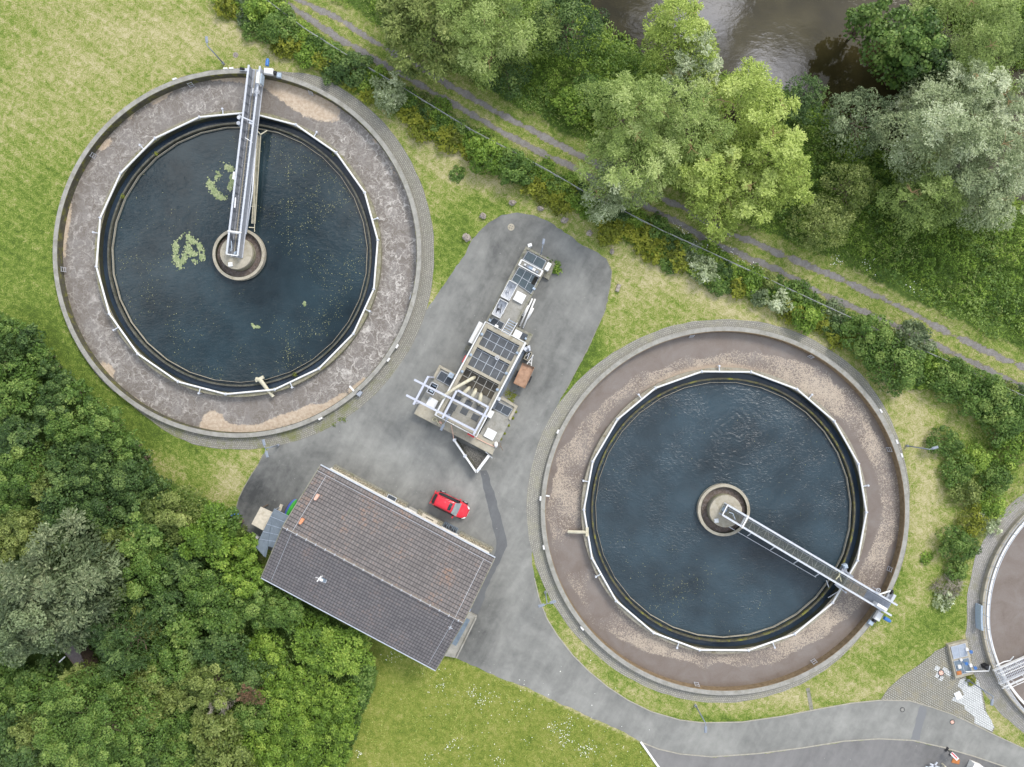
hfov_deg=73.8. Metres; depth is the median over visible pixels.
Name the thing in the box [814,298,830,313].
hedge bush
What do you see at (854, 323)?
hedge bush
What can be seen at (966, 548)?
shrub
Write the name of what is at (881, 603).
scraper bridge
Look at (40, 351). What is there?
hazel shrub
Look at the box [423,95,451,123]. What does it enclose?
hedge bush
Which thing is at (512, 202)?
boulder
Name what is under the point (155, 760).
hazel tree
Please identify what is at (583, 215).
hedge bush
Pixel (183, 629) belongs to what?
hazel tree
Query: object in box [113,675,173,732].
hazel tree
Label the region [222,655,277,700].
hazel tree
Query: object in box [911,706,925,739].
patched road
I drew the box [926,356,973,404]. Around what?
hedge bush
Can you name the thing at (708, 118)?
willow tree
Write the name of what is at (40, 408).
hazel tree
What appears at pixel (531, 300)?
white pole
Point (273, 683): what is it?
hazel shrub
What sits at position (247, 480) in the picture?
yard edge kerb
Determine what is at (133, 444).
hazel tree
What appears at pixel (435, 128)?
hedge bush
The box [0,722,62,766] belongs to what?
maple tree
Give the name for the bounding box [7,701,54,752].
hazel tree
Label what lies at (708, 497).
hub water
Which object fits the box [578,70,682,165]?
willow tree
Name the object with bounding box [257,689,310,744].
hazel shrub
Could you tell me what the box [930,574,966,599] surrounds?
shrub
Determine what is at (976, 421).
hedge bush
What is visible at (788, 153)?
willow tree
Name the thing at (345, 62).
hedge bush
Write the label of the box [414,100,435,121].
hedge bush
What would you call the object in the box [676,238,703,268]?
hedge bush
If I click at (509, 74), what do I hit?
alder shrub
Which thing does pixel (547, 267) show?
control box
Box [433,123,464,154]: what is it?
hedge bush
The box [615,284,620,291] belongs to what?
stone block
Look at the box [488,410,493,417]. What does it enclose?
control box
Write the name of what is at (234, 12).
hedge bush
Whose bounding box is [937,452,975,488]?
shrub
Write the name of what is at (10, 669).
hazel tree
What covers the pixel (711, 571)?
floating specks
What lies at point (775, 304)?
hedge bush
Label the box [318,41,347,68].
hedge bush
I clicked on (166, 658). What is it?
hazel tree
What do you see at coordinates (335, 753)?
hazel shrub
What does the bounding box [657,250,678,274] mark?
hedge bush
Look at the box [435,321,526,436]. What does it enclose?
grit chamber
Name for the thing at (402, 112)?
hedge bush
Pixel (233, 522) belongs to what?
hazel tree
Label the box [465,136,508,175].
hedge bush
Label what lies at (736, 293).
hedge bush
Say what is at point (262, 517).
board shelter
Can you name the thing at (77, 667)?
hazel tree
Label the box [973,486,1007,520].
shrub
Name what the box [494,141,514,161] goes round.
hedge bush
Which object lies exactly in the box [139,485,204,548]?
hazel tree
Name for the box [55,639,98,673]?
woodland shed
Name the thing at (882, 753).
road
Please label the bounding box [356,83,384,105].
hedge bush
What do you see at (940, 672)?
manhole cover
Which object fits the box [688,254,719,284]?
hedge bush
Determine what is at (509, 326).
steel steps
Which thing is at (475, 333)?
sludge duct
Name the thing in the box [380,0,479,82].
willow tree
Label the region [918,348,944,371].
hedge bush
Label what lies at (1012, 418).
hedge bush
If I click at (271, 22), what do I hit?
hedge bush
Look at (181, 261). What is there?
algae mat
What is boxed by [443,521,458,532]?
boot grate
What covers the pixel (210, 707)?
dead shrub
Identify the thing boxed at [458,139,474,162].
hedge bush
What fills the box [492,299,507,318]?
metal tray
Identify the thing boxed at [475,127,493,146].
hedge bush
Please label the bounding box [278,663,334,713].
hazel shrub
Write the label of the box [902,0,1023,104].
willow tree
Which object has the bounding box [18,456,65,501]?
hazel tree
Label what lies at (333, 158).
launder water
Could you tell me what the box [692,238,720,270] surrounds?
hedge bush
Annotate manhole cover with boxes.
[508,224,513,230]
[938,670,943,675]
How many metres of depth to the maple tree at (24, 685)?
67.55 m
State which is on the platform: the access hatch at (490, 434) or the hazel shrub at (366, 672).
the access hatch at (490, 434)
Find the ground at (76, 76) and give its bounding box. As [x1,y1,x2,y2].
[0,0,1023,766]
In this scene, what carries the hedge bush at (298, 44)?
on the ground at (76, 76)
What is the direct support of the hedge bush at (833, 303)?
on the ground at (76, 76)
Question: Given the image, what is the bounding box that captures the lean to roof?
[256,505,287,556]
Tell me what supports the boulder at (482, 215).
on the ground at (76, 76)
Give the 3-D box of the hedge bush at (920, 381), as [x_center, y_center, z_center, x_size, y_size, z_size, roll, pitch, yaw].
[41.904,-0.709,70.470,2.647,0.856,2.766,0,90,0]
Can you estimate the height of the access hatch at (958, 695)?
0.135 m
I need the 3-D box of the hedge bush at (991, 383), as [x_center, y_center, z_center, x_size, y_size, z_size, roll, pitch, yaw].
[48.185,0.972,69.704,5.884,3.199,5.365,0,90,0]
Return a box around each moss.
[235,505,254,539]
[505,389,517,401]
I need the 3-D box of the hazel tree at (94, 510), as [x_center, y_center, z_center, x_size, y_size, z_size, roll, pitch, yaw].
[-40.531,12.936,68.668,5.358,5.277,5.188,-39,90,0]
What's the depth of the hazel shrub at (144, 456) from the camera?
69.05 m
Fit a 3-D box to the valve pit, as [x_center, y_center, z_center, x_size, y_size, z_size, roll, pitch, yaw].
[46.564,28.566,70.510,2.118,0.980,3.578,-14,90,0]
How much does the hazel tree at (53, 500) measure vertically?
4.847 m
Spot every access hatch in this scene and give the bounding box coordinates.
[426,397,437,407]
[483,428,496,440]
[513,291,525,303]
[513,329,521,338]
[954,691,962,699]
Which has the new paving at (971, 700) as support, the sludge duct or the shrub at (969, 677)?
the shrub at (969, 677)
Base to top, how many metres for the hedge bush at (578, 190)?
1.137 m
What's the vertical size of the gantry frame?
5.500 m
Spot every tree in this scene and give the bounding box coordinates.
[0,317,25,344]
[0,341,26,383]
[0,356,42,412]
[0,382,27,418]
[0,414,43,460]
[0,442,48,499]
[0,478,31,514]
[0,504,126,654]
[0,505,57,558]
[0,514,18,565]
[0,560,86,668]
[0,652,30,688]
[0,667,21,715]
[0,699,24,748]
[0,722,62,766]
[0,743,19,764]
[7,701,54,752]
[8,662,59,715]
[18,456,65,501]
[26,380,72,430]
[31,664,169,766]
[35,652,64,686]
[37,472,91,531]
[41,438,89,483]
[43,404,89,447]
[48,368,74,390]
[48,526,92,561]
[55,376,93,405]
[57,531,130,606]
[57,659,101,702]
[67,457,111,500]
[72,435,125,479]
[74,603,118,646]
[76,395,108,422]
[76,406,126,447]
[80,483,126,543]
[82,605,167,682]
[92,576,144,618]
[92,655,141,710]
[98,521,138,561]
[103,453,156,503]
[109,486,158,522]
[110,429,145,461]
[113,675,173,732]
[116,509,175,567]
[117,548,174,599]
[121,729,166,766]
[125,660,168,705]
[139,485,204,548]
[141,474,173,505]
[141,583,189,624]
[142,634,202,691]
[150,730,199,766]
[155,696,194,740]
[156,680,196,714]
[161,544,205,586]
[161,605,202,648]
[174,654,237,710]
[176,502,236,571]
[178,568,237,618]
[186,623,250,680]
[187,706,247,751]
[190,731,257,766]
[197,591,245,637]
[201,500,225,519]
[216,506,242,533]
[218,555,267,605]
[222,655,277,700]
[230,532,259,561]
[233,578,283,629]
[257,743,307,766]
[264,589,304,633]
[305,625,375,677]
[375,0,428,42]
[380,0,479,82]
[426,0,563,92]
[528,0,609,62]
[573,106,682,211]
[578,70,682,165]
[580,154,649,225]
[636,0,719,99]
[647,69,735,169]
[660,29,723,118]
[661,139,743,215]
[685,184,740,245]
[695,56,801,147]
[714,159,793,226]
[725,121,815,208]
[842,0,896,44]
[859,4,947,90]
[869,68,997,205]
[875,146,968,237]
[886,87,925,136]
[888,35,957,97]
[894,53,1004,170]
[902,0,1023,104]
[934,111,1023,232]
[944,184,1023,232]
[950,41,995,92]
[951,66,1023,133]
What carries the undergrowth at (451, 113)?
on the ground at (76, 76)
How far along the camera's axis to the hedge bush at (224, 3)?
70.26 m
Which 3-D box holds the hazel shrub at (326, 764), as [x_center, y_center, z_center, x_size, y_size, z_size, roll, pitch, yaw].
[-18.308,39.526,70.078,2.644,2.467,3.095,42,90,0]
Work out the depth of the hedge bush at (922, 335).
69.20 m
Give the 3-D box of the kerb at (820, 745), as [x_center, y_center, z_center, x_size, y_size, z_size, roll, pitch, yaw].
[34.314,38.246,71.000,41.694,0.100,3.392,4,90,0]
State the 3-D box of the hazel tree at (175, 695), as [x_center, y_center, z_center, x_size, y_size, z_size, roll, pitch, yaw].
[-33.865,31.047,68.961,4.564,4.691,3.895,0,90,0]
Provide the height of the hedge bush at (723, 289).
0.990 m
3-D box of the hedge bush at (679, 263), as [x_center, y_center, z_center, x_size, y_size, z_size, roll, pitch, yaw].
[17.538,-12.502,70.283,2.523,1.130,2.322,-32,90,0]
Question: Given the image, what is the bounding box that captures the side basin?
[511,327,532,345]
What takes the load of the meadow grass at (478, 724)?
on the ground at (76, 76)
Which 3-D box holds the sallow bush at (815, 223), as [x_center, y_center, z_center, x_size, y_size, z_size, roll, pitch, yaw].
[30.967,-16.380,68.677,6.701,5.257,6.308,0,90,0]
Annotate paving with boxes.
[881,640,994,732]
[934,665,993,730]
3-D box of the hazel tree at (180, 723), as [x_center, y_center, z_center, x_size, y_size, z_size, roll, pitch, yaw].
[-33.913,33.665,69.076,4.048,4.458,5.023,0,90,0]
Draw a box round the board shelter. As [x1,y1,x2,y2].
[252,504,277,529]
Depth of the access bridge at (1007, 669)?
69.98 m
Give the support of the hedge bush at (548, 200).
on the ground at (76, 76)
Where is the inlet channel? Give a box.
[482,246,550,335]
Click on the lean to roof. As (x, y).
(272, 528)
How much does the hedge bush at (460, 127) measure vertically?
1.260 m
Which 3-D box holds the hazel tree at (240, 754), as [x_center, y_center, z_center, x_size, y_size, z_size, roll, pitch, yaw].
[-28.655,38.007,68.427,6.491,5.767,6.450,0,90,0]
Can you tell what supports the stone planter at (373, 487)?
on the yard road at (384, 437)
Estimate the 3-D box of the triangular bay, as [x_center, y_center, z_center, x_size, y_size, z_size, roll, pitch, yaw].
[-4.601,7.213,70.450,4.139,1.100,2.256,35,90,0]
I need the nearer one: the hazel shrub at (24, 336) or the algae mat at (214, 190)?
the hazel shrub at (24, 336)
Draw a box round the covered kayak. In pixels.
[285,499,296,515]
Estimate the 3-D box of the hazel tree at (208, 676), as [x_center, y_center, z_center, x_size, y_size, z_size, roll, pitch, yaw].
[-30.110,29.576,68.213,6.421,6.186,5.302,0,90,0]
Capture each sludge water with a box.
[63,78,416,431]
[546,332,899,686]
[990,527,1023,707]
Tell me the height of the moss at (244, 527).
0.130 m
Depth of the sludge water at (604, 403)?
71.38 m
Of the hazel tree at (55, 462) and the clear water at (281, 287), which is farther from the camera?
the clear water at (281, 287)
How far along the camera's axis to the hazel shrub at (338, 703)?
68.76 m
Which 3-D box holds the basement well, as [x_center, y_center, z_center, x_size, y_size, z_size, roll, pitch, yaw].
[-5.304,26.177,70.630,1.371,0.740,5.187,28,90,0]
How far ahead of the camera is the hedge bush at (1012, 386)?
70.24 m
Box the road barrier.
[944,747,958,760]
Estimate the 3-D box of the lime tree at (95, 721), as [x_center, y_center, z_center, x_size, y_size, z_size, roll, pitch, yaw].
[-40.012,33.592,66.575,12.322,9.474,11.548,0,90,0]
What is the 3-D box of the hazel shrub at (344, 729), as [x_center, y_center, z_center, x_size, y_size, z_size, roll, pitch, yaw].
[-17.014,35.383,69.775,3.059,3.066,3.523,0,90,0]
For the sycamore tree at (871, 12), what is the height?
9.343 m
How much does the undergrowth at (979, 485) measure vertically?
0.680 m
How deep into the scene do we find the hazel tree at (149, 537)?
67.33 m
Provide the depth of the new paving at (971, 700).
70.96 m
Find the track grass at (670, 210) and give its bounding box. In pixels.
[316,14,1022,373]
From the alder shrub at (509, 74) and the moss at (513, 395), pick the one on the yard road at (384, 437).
the moss at (513, 395)
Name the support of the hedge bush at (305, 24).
on the ground at (76, 76)
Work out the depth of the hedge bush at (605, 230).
70.31 m
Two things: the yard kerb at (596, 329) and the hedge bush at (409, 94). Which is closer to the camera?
the hedge bush at (409, 94)
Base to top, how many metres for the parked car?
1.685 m
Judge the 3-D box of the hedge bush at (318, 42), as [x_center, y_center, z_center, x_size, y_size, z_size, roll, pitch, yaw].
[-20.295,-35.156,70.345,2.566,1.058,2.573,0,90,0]
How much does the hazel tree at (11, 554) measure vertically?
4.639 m
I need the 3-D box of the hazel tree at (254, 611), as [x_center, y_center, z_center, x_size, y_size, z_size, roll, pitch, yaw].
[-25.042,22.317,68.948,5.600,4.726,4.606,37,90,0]
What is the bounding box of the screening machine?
[518,259,542,276]
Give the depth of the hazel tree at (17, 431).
67.46 m
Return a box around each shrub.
[0,312,7,322]
[5,323,46,354]
[26,342,55,370]
[36,353,62,378]
[124,602,164,639]
[132,449,152,468]
[207,679,237,714]
[230,693,274,736]
[230,723,277,766]
[236,682,267,705]
[241,621,287,672]
[255,664,292,710]
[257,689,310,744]
[275,730,324,766]
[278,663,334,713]
[286,608,340,666]
[292,698,333,744]
[309,679,364,732]
[319,756,344,766]
[323,741,352,766]
[329,715,359,748]
[347,685,372,710]
[348,656,377,689]
[448,164,464,183]
[482,48,533,100]
[552,83,591,125]
[552,264,562,274]
[570,69,611,118]
[920,551,933,565]
[925,425,964,457]
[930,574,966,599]
[932,589,957,611]
[935,524,982,562]
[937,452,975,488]
[944,557,967,583]
[947,478,983,508]
[956,502,990,537]
[959,443,993,473]
[965,674,976,686]
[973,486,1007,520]
[973,512,1002,536]
[975,461,1015,496]
[990,432,1023,471]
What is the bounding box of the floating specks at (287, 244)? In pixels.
[120,132,364,376]
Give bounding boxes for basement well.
[445,612,476,657]
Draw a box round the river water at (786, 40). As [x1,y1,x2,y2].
[582,0,1023,213]
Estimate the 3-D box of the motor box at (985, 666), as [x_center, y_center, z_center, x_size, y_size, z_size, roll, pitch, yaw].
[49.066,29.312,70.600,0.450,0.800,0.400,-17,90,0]
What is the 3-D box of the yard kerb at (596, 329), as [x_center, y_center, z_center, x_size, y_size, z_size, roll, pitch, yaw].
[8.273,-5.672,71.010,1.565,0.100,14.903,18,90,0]
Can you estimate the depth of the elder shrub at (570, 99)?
69.33 m
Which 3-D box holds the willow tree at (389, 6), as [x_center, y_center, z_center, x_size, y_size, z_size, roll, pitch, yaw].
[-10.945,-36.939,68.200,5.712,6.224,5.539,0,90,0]
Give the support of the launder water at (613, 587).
in the clarifier tank at (715, 503)
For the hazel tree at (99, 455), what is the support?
on the ground at (76, 76)
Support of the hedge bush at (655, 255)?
on the ground at (76, 76)
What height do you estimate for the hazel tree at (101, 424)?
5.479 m
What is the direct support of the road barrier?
on the road at (882, 753)
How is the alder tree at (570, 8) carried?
on the ground at (76, 76)
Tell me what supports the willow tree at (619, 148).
on the ground at (76, 76)
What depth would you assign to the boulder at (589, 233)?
70.72 m
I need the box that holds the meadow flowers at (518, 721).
[356,653,627,765]
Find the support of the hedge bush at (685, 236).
on the ground at (76, 76)
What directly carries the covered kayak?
on the yard road at (384, 437)
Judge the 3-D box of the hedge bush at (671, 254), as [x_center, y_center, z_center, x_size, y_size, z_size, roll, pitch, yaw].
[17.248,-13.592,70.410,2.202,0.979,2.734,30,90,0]
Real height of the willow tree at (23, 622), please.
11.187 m
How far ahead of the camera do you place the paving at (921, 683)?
70.97 m
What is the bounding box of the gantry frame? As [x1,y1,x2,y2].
[406,376,488,434]
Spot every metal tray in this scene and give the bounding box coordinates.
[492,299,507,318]
[501,280,517,300]
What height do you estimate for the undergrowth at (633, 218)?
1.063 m
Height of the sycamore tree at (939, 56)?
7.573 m
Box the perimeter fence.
[268,1,1023,395]
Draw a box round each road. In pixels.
[236,213,1023,766]
[471,470,506,613]
[644,739,1001,766]
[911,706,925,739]
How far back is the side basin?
70.05 m
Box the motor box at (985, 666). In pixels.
[981,663,990,669]
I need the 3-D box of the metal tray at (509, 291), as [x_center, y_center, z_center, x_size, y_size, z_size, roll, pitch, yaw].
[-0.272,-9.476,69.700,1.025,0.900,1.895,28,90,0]
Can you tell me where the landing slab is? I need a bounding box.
[542,261,554,279]
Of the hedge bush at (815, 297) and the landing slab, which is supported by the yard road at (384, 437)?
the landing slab
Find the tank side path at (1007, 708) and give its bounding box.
[966,494,1023,732]
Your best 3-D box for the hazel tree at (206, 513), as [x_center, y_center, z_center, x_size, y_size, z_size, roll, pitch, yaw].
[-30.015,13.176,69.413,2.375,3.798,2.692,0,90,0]
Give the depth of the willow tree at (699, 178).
65.43 m
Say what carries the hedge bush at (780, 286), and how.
on the ground at (76, 76)
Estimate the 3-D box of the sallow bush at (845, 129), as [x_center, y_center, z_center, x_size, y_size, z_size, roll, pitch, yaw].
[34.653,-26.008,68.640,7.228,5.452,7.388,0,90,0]
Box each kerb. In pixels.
[236,455,262,506]
[534,578,1023,748]
[563,259,611,393]
[640,741,659,766]
[642,738,1005,766]
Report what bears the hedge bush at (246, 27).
on the ground at (76, 76)
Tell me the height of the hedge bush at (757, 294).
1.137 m
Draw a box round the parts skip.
[426,382,438,394]
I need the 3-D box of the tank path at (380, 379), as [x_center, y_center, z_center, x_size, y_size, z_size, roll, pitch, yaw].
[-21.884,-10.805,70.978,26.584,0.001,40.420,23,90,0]
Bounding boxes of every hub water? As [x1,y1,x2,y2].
[217,233,260,276]
[701,487,745,531]
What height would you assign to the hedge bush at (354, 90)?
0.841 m
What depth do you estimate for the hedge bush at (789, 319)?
70.46 m
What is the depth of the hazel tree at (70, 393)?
68.47 m
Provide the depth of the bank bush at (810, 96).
67.99 m
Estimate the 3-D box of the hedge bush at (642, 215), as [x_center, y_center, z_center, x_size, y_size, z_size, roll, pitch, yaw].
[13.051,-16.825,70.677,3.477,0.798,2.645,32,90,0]
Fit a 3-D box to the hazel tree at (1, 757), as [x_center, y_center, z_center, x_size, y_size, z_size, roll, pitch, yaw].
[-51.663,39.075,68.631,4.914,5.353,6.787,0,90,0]
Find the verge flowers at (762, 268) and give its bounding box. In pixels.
[489,80,953,607]
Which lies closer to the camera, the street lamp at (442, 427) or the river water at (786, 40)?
the street lamp at (442, 427)
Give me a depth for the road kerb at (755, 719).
70.95 m
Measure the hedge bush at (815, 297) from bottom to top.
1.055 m
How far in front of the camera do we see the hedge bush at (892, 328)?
70.17 m
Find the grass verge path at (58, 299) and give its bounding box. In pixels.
[54,68,239,391]
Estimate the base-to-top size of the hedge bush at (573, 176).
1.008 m
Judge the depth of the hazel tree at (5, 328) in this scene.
68.59 m
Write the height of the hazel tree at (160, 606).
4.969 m
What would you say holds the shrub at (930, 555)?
on the ground at (76, 76)
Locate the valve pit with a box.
[946,639,976,677]
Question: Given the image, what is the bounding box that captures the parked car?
[429,490,469,518]
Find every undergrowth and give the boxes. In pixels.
[0,318,374,766]
[211,0,1023,437]
[312,31,845,312]
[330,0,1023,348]
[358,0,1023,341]
[370,0,1023,335]
[940,425,1023,607]
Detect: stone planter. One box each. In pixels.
[332,464,408,507]
[417,509,443,526]
[458,531,493,552]
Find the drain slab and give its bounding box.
[806,688,812,709]
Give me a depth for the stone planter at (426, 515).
70.55 m
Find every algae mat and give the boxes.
[171,231,205,270]
[206,162,234,200]
[227,170,233,191]
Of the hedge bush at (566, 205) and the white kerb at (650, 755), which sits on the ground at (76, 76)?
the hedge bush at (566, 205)
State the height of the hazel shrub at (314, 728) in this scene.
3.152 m
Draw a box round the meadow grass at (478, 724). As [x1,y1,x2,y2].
[348,645,650,766]
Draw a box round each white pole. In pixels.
[519,298,532,325]
[523,299,535,327]
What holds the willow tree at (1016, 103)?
on the ground at (76, 76)
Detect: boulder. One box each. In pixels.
[462,233,470,241]
[479,212,485,218]
[509,200,516,205]
[561,217,568,222]
[586,230,592,235]
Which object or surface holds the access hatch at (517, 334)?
on the side basin
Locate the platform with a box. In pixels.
[414,365,517,454]
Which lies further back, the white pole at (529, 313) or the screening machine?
the white pole at (529, 313)
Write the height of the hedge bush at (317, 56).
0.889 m
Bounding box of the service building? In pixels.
[261,464,494,670]
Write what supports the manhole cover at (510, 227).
on the yard road at (384, 437)
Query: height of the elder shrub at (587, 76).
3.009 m
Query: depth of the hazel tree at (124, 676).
67.64 m
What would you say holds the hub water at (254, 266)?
in the clarifier tank at (110, 126)
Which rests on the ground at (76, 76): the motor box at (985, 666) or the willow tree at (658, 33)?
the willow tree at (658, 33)
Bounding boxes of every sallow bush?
[785,190,855,251]
[819,161,881,214]
[821,86,898,161]
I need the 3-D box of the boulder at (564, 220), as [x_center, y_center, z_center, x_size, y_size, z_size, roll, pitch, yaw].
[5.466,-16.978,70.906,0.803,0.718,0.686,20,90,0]
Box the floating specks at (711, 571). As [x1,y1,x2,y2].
[600,418,830,617]
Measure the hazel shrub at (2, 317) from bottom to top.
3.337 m
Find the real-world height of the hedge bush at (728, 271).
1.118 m
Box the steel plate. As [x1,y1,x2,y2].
[952,758,959,763]
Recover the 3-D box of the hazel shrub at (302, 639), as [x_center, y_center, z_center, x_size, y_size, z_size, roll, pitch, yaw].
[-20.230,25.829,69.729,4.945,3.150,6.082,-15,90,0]
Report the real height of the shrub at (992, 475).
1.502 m
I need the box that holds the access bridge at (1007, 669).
[992,656,1023,688]
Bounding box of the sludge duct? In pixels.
[465,321,482,351]
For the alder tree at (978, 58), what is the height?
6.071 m
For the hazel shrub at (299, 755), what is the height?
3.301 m
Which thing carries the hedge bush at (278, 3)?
on the ground at (76, 76)
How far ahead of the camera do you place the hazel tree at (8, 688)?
67.99 m
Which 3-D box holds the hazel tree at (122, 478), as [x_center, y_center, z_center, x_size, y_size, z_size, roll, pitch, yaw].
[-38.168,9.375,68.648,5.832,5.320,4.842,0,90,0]
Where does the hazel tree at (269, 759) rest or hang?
on the ground at (76, 76)
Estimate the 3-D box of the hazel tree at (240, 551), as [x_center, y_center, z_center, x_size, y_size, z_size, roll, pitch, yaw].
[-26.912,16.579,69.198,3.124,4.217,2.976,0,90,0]
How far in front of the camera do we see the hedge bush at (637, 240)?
70.35 m
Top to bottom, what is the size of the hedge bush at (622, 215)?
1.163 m
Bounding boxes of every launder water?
[103,118,375,391]
[586,373,859,646]
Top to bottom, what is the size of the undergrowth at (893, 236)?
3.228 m
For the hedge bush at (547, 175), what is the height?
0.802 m
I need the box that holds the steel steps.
[502,318,516,334]
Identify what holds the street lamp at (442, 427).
on the platform
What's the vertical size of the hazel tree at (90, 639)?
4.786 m
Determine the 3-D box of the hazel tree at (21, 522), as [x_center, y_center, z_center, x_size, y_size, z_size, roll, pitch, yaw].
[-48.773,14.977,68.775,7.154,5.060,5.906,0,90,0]
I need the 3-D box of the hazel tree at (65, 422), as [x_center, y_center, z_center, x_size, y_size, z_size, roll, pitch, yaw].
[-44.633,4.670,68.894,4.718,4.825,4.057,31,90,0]
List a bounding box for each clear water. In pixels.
[111,125,369,384]
[593,379,851,638]
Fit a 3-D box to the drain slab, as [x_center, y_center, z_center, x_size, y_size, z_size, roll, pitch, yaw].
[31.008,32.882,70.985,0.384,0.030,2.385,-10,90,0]
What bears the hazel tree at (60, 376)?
on the ground at (76, 76)
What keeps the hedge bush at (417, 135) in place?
on the ground at (76, 76)
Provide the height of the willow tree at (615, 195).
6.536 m
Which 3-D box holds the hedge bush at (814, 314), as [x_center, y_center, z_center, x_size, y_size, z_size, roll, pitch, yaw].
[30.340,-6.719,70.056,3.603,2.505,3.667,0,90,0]
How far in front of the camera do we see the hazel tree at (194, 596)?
67.59 m
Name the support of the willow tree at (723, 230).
on the ground at (76, 76)
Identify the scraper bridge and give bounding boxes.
[226,58,281,257]
[719,502,897,625]
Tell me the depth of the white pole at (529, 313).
70.61 m
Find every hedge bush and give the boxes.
[212,0,239,19]
[223,1,243,20]
[235,5,251,26]
[239,0,274,23]
[240,14,266,41]
[254,26,276,44]
[258,0,287,20]
[262,3,301,43]
[269,30,297,58]
[291,19,315,47]
[292,37,314,58]
[292,46,315,69]
[304,33,326,51]
[311,51,331,71]
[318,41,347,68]
[319,58,346,85]
[336,49,373,88]
[341,71,362,93]
[355,66,379,92]
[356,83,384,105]
[369,64,388,82]
[369,71,407,117]
[393,86,417,115]
[397,105,419,126]
[407,110,437,143]
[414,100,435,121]
[415,91,432,108]
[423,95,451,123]
[429,113,451,138]
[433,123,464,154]
[451,118,468,136]
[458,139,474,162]
[462,129,480,145]
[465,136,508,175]
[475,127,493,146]
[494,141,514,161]
[495,146,536,185]
[520,172,542,196]
[531,155,555,182]
[531,175,561,207]
[543,173,566,191]
[550,182,578,216]
[560,172,578,193]
[569,192,584,210]
[574,180,594,203]
[575,189,604,220]
[596,215,630,246]
[606,200,630,226]
[612,222,635,243]
[625,205,650,230]
[630,218,659,256]
[640,235,670,265]
[643,211,673,239]
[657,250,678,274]
[660,227,684,251]
[665,238,686,258]
[669,252,691,274]
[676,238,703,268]
[679,233,693,253]
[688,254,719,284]
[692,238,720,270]
[703,270,732,296]
[713,249,732,268]
[713,261,733,278]
[729,276,750,300]
[730,260,748,280]
[736,263,765,296]
[750,288,769,306]
[757,271,777,290]
[763,274,794,305]
[766,288,793,314]
[774,298,804,325]
[781,279,812,307]
[789,301,825,335]
[799,291,820,309]
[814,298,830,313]
[814,313,835,337]
[820,297,845,323]
[822,314,849,336]
[827,321,856,351]
[838,313,894,360]
[839,311,860,333]
[861,334,925,397]
[882,327,903,350]
[892,318,936,364]
[909,367,927,388]
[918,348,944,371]
[923,359,944,391]
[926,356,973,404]
[953,367,1012,418]
[974,413,995,425]
[976,392,1023,448]
[1000,380,1018,397]
[1011,384,1023,406]
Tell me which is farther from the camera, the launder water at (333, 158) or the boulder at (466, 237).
the launder water at (333, 158)
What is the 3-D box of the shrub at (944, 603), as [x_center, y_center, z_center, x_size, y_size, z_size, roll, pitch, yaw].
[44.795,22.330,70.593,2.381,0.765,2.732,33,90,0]
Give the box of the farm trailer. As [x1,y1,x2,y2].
[513,355,534,388]
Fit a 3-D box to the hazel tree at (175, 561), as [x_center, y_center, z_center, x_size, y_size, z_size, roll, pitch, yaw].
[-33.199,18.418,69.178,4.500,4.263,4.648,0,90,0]
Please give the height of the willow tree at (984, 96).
11.076 m
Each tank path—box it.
[131,71,433,448]
[526,319,909,702]
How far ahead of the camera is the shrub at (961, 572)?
70.30 m
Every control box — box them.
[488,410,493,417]
[544,262,551,271]
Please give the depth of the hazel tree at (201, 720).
67.86 m
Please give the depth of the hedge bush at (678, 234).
70.42 m
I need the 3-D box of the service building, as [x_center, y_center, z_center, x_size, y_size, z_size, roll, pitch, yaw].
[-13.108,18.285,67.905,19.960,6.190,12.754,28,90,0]
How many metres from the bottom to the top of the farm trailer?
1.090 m
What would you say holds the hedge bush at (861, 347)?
on the ground at (76, 76)
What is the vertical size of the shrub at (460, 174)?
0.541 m
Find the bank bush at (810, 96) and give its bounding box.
[775,71,829,126]
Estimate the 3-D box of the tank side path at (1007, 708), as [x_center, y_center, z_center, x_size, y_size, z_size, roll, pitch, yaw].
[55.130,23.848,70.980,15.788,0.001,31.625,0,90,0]
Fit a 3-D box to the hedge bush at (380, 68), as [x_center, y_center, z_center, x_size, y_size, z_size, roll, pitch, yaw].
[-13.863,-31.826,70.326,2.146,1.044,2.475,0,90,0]
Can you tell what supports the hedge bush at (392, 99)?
on the ground at (76, 76)
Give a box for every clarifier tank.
[53,67,421,437]
[539,327,909,694]
[975,512,1023,713]
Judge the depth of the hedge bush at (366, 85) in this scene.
70.45 m
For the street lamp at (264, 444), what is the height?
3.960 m
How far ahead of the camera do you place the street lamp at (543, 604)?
67.07 m
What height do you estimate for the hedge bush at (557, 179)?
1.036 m
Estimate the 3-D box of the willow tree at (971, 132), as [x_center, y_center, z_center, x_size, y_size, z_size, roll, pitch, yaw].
[41.260,-22.457,65.948,10.405,11.337,12.833,-30,90,0]
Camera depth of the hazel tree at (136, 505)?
67.75 m
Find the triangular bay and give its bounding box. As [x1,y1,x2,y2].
[453,438,489,472]
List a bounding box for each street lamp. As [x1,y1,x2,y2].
[205,36,224,64]
[262,439,279,457]
[440,414,449,430]
[538,590,555,607]
[694,704,706,732]
[905,444,937,449]
[966,679,993,705]
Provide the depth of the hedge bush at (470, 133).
70.27 m
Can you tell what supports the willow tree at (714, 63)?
on the ground at (76, 76)
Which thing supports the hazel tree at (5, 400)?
on the ground at (76, 76)
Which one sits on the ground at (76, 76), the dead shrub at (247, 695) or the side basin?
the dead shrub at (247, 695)

